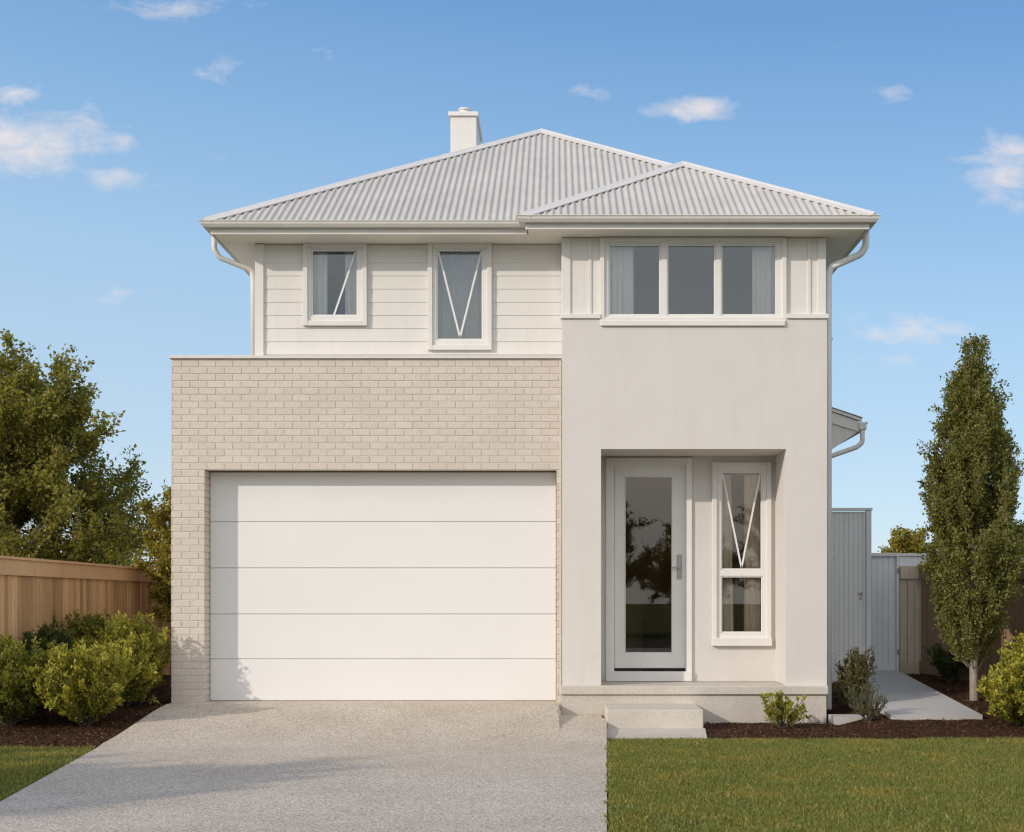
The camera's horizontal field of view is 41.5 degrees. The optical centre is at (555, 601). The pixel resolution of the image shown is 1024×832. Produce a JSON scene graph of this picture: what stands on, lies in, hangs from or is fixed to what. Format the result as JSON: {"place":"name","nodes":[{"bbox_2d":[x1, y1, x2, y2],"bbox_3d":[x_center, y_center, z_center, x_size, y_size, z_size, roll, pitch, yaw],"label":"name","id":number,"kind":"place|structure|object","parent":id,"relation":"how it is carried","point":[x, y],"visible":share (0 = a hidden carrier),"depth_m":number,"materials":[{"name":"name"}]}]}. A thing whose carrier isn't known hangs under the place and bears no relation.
{"place":"outdoors","nodes":[
{"label":"outdoors","id":0,"kind":"place"},
{"bbox_2d":[0,744,95,800],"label":"grass","id":1,"kind":"structure","parent":0,"point":[21,766],"depth_m":11.29,"materials":[{"name":"green plant"}]},
{"bbox_2d":[0,704,606,831],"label":"driveway","id":2,"kind":"structure","parent":0,"point":[354,768],"depth_m":10.58,"materials":[{"name":"grey concrete"}]},
{"bbox_2d":[170,701,560,711],"bbox_3d":[-2.115,1.256,15.175,4.350,0.267,0.450,0,0,0],"label":"garage apron","id":3,"kind":"object","parent":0,"point":[381,702],"visible":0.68,"depth_m":15.10,"materials":[{"name":"grey concrete"}]},
{"bbox_2d":[10,618,887,831],"bbox_3d":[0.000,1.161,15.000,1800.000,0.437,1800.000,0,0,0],"label":"ground","id":4,"kind":"structure","parent":0,"point":[607,754],"depth_m":15.32,"materials":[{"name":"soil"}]},
{"bbox_2d":[0,555,150,650],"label":"timber fence","id":5,"kind":"object","parent":4,"relation":"on","point":[35,593],"visible":0.28,"depth_m":16.08,"materials":[{"name":"brown wood"}]},
{"bbox_2d":[0,328,170,566],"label":"leafy tree","id":6,"kind":"object","parent":4,"relation":"on","point":[43,433],"visible":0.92,"depth_m":22.98,"materials":[{"name":"green plant"}]},
{"bbox_2d":[0,674,171,747],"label":"mulch bed","id":7,"kind":"object","parent":4,"relation":"on","point":[167,682],"visible":0.3,"depth_m":13.78,"materials":[{"name":"brown soil"}]},
{"bbox_2d":[0,634,64,726],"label":"bush","id":8,"kind":"object","parent":7,"relation":"on","point":[18,701],"visible":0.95,"depth_m":13.61,"materials":[{"name":"green plant"}]},
{"bbox_2d":[15,621,79,709],"bbox_3d":[-5.633,0.690,14.744,1.016,0.976,0.956,0,0,0],"label":"bush","id":9,"kind":"object","parent":7,"relation":"on","point":[45,634],"visible":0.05,"depth_m":14.66,"materials":[{"name":"green plant"}]},
{"bbox_2d":[52,608,111,653],"bbox_3d":[-5.796,0.626,15.998,1.513,1.137,1.360,0,0,0],"label":"bush","id":10,"kind":"object","parent":7,"relation":"on","point":[87,626],"visible":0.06,"depth_m":15.86,"materials":[{"name":"green plant"}]},
{"bbox_2d":[29,639,146,725],"bbox_3d":[-4.834,0.822,13.800,1.079,0.901,1.200,0,0,18],"label":"bush","id":11,"kind":"object","parent":7,"relation":"on","point":[84,686],"visible":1,"depth_m":13.59,"materials":[{"name":"green plant"}]},
{"bbox_2d":[81,610,171,706],"bbox_3d":[-4.844,0.624,15.016,1.189,1.087,1.303,0,0,0],"label":"bush","id":12,"kind":"object","parent":7,"relation":"on","point":[141,641],"visible":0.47,"depth_m":14.82,"materials":[{"name":"green plant"}]},
{"bbox_2d":[131,485,171,676],"bbox_3d":[-5.329,-0.258,18.869,1.055,2.840,1.098,0,0,-34],"label":"tree","id":13,"kind":"object","parent":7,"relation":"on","point":[160,548],"visible":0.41,"depth_m":18.72,"materials":[{"name":"green plant"}]},
{"bbox_2d":[149,572,170,674],"bbox_3d":[-5.060,0.444,19.628,1.740,1.827,0.165,0,0,0],"label":"timber fence","id":14,"kind":"object","parent":4,"relation":"on","point":[159,623],"visible":0.03,"depth_m":19.60,"materials":[{"name":"brown wood"}]},
{"bbox_2d":[169,107,880,739],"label":"house","id":15,"kind":"structure","parent":4,"relation":"on","point":[385,493],"depth_m":15.30,"materials":[{"name":"white paint"}]},
{"bbox_2d":[313,252,326,314],"bbox_3d":[-2.733,-3.470,15.422,0.246,1.060,0.043,0,0,0],"label":"curtain","id":16,"kind":"object","parent":15,"relation":"hanging from","point":[319,287],"visible":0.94,"depth_m":15.42,"materials":[{"name":"white fabric"}]},
{"bbox_2d":[303,243,366,325],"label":"window","id":17,"kind":"structure","parent":15,"relation":"in","point":[336,280],"depth_m":15.29,"materials":[{"name":"glass"}]},
{"bbox_2d":[345,252,356,314],"bbox_3d":[-2.313,-3.470,15.422,0.194,1.060,0.042,0,0,0],"label":"curtain","id":18,"kind":"object","parent":15,"relation":"hanging from","point":[351,296],"visible":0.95,"depth_m":15.41,"materials":[{"name":"white fabric"}]},
{"bbox_2d":[210,472,556,700],"bbox_3d":[-1.960,-0.169,15.335,3.933,2.611,0.050,0,0,0],"label":"garage door","id":19,"kind":"structure","parent":15,"relation":"in","point":[325,586],"depth_m":15.31,"materials":[{"name":"paint"}]},
{"bbox_2d":[427,243,491,349],"bbox_3d":[-1.090,-3.458,15.305,0.727,1.216,0.090,0,0,0],"label":"window","id":20,"kind":"structure","parent":15,"relation":"in","point":[433,249],"depth_m":15.29,"materials":[{"name":"glass"}]},
{"bbox_2d":[438,252,481,338],"bbox_3d":[-1.108,-3.345,15.422,0.617,1.310,0.032,0,0,0],"label":"curtain","id":21,"kind":"object","parent":15,"relation":"hanging from","point":[459,269],"visible":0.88,"depth_m":15.42,"materials":[{"name":"white fabric"}]},
{"bbox_2d":[610,247,633,313],"bbox_3d":[0.707,-3.570,15.147,0.336,0.860,0.051,0,0,0],"label":"curtain","id":22,"kind":"object","parent":15,"relation":"hanging from","point":[621,280],"visible":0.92,"depth_m":15.14,"materials":[{"name":"white fabric"}]},
{"bbox_2d":[606,458,691,680],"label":"front door","id":23,"kind":"structure","parent":15,"relation":"in","point":[649,500],"depth_m":15.77,"materials":[{"name":"white paint"}]},
{"bbox_2d":[600,237,786,325],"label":"window","id":24,"kind":"structure","parent":15,"relation":"in","point":[679,281],"depth_m":15.38,"materials":[{"name":"glass"}]},
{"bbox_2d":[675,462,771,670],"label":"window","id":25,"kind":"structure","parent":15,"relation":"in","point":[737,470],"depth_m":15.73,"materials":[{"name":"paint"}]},
{"bbox_2d":[722,475,733,631],"bbox_3d":[1.983,-0.515,15.862,0.206,1.950,0.052,0,0,0],"label":"curtain","id":26,"kind":"object","parent":15,"relation":"hanging from","point":[727,604],"visible":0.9,"depth_m":15.86,"materials":[{"name":"white fabric"}]},
{"bbox_2d":[744,475,760,631],"bbox_3d":[2.344,-0.515,15.862,0.270,1.950,0.053,0,0,0],"label":"curtain","id":27,"kind":"object","parent":15,"relation":"hanging from","point":[752,604],"visible":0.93,"depth_m":15.86,"materials":[{"name":"white fabric"}]},
{"bbox_2d":[752,247,774,313],"bbox_3d":[2.356,-3.570,15.148,0.314,0.860,0.052,0,0,0],"label":"curtain","id":28,"kind":"object","parent":15,"relation":"hanging from","point":[763,280],"visible":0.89,"depth_m":15.15,"materials":[{"name":"white fabric"}]},
{"bbox_2d":[703,673,1023,739],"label":"mulch bed","id":29,"kind":"object","parent":4,"relation":"on","point":[932,726],"visible":0.34,"depth_m":14.07,"materials":[{"name":"brown soil"}]},
{"bbox_2d":[760,689,811,727],"bbox_3d":[2.446,1.132,14.385,0.565,0.430,0.429,0,0,11],"label":"bush","id":30,"kind":"object","parent":29,"relation":"on","point":[777,712],"visible":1,"depth_m":14.36,"materials":[{"name":"green plant"}]},
{"bbox_2d":[828,714,866,724],"bbox_3d":[3.270,1.290,14.805,0.500,0.090,0.330,0,0,0],"label":"side strip","id":31,"kind":"object","parent":29,"relation":"on","point":[837,719],"visible":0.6,"depth_m":14.64,"materials":[{"name":"concrete"}]},
{"bbox_2d":[832,508,872,682],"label":"side gate","id":32,"kind":"structure","parent":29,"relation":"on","point":[851,580],"depth_m":17.00,"materials":[{"name":"metal"}]},
{"bbox_2d":[832,646,879,709],"bbox_3d":[3.337,0.850,15.195,0.779,0.742,0.521,0,0,-24],"label":"bush","id":33,"kind":"object","parent":29,"relation":"on","point":[857,665],"visible":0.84,"depth_m":15.14,"materials":[{"name":"green plant"}]},
{"bbox_2d":[846,673,887,722],"bbox_3d":[3.302,1.022,14.330,0.461,0.528,0.365,0,0,0],"label":"bush","id":34,"kind":"object","parent":29,"relation":"on","point":[869,704],"visible":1,"depth_m":14.33,"materials":[{"name":"green plant"}]},
{"bbox_2d":[899,566,921,673],"bbox_3d":[4.730,0.290,18.038,0.293,1.540,0.145,0,0,0],"label":"timber fence","id":35,"kind":"object","parent":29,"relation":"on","point":[908,575],"visible":0.84,"depth_m":18.00,"materials":[{"name":"brown wood"}]},
{"bbox_2d":[923,643,968,682],"bbox_3d":[4.983,0.739,17.165,0.655,0.587,0.625,0,0,0],"label":"bush","id":36,"kind":"object","parent":29,"relation":"on","point":[948,668],"visible":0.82,"depth_m":17.06,"materials":[{"name":"green plant"}]},
{"bbox_2d":[915,333,1023,700],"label":"columnar tree","id":37,"kind":"object","parent":29,"relation":"on","point":[973,568],"visible":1,"depth_m":15.45,"materials":[{"name":"green plant"}]},
{"bbox_2d":[976,646,1023,725],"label":"bush","id":38,"kind":"object","parent":29,"relation":"on","point":[1002,689],"visible":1,"depth_m":13.81,"materials":[{"name":"green plant"}]},
{"bbox_2d":[993,630,1023,669],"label":"bush","id":39,"kind":"object","parent":29,"relation":"on","point":[1019,644],"visible":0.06,"depth_m":14.72,"materials":[{"name":"green plant"}]},
{"bbox_2d":[877,524,935,552],"bbox_3d":[10.467,-0.478,40.037,2.324,3.680,2.072,0,0,42],"label":"tree","id":40,"kind":"object","parent":4,"relation":"on","point":[907,542],"visible":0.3,"depth_m":39.58,"materials":[{"name":"green plant"}]},
{"bbox_2d":[899,553,1023,661],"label":"white fence","id":41,"kind":"object","parent":4,"relation":"on","point":[910,559],"visible":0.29,"depth_m":18.12,"materials":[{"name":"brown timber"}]},
{"bbox_2d":[917,564,1023,680],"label":"timber fence","id":42,"kind":"object","parent":4,"relation":"on","point":[929,637],"visible":0.27,"depth_m":17.57,"materials":[{"name":"brown wood"}]},
{"bbox_2d":[0,0,1023,568],"label":"sky","id":43,"kind":"structure","parent":0,"point":[125,125],"materials":[{"name":"blue"}]},
{"bbox_2d":[603,735,1023,831],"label":"grass","id":44,"kind":"structure","parent":0,"point":[895,784],"depth_m":9.89,"materials":[{"name":"green plant"}]},
{"bbox_2d":[840,670,982,719],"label":"path","id":45,"kind":"structure","parent":0,"point":[909,698],"depth_m":15.32,"materials":[{"name":"concrete"}]},
{"bbox_2d":[871,553,899,670],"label":"white gate","id":46,"kind":"structure","parent":45,"relation":"on","point":[885,570],"depth_m":18.00,"materials":[{"name":"metal"}]}
]}

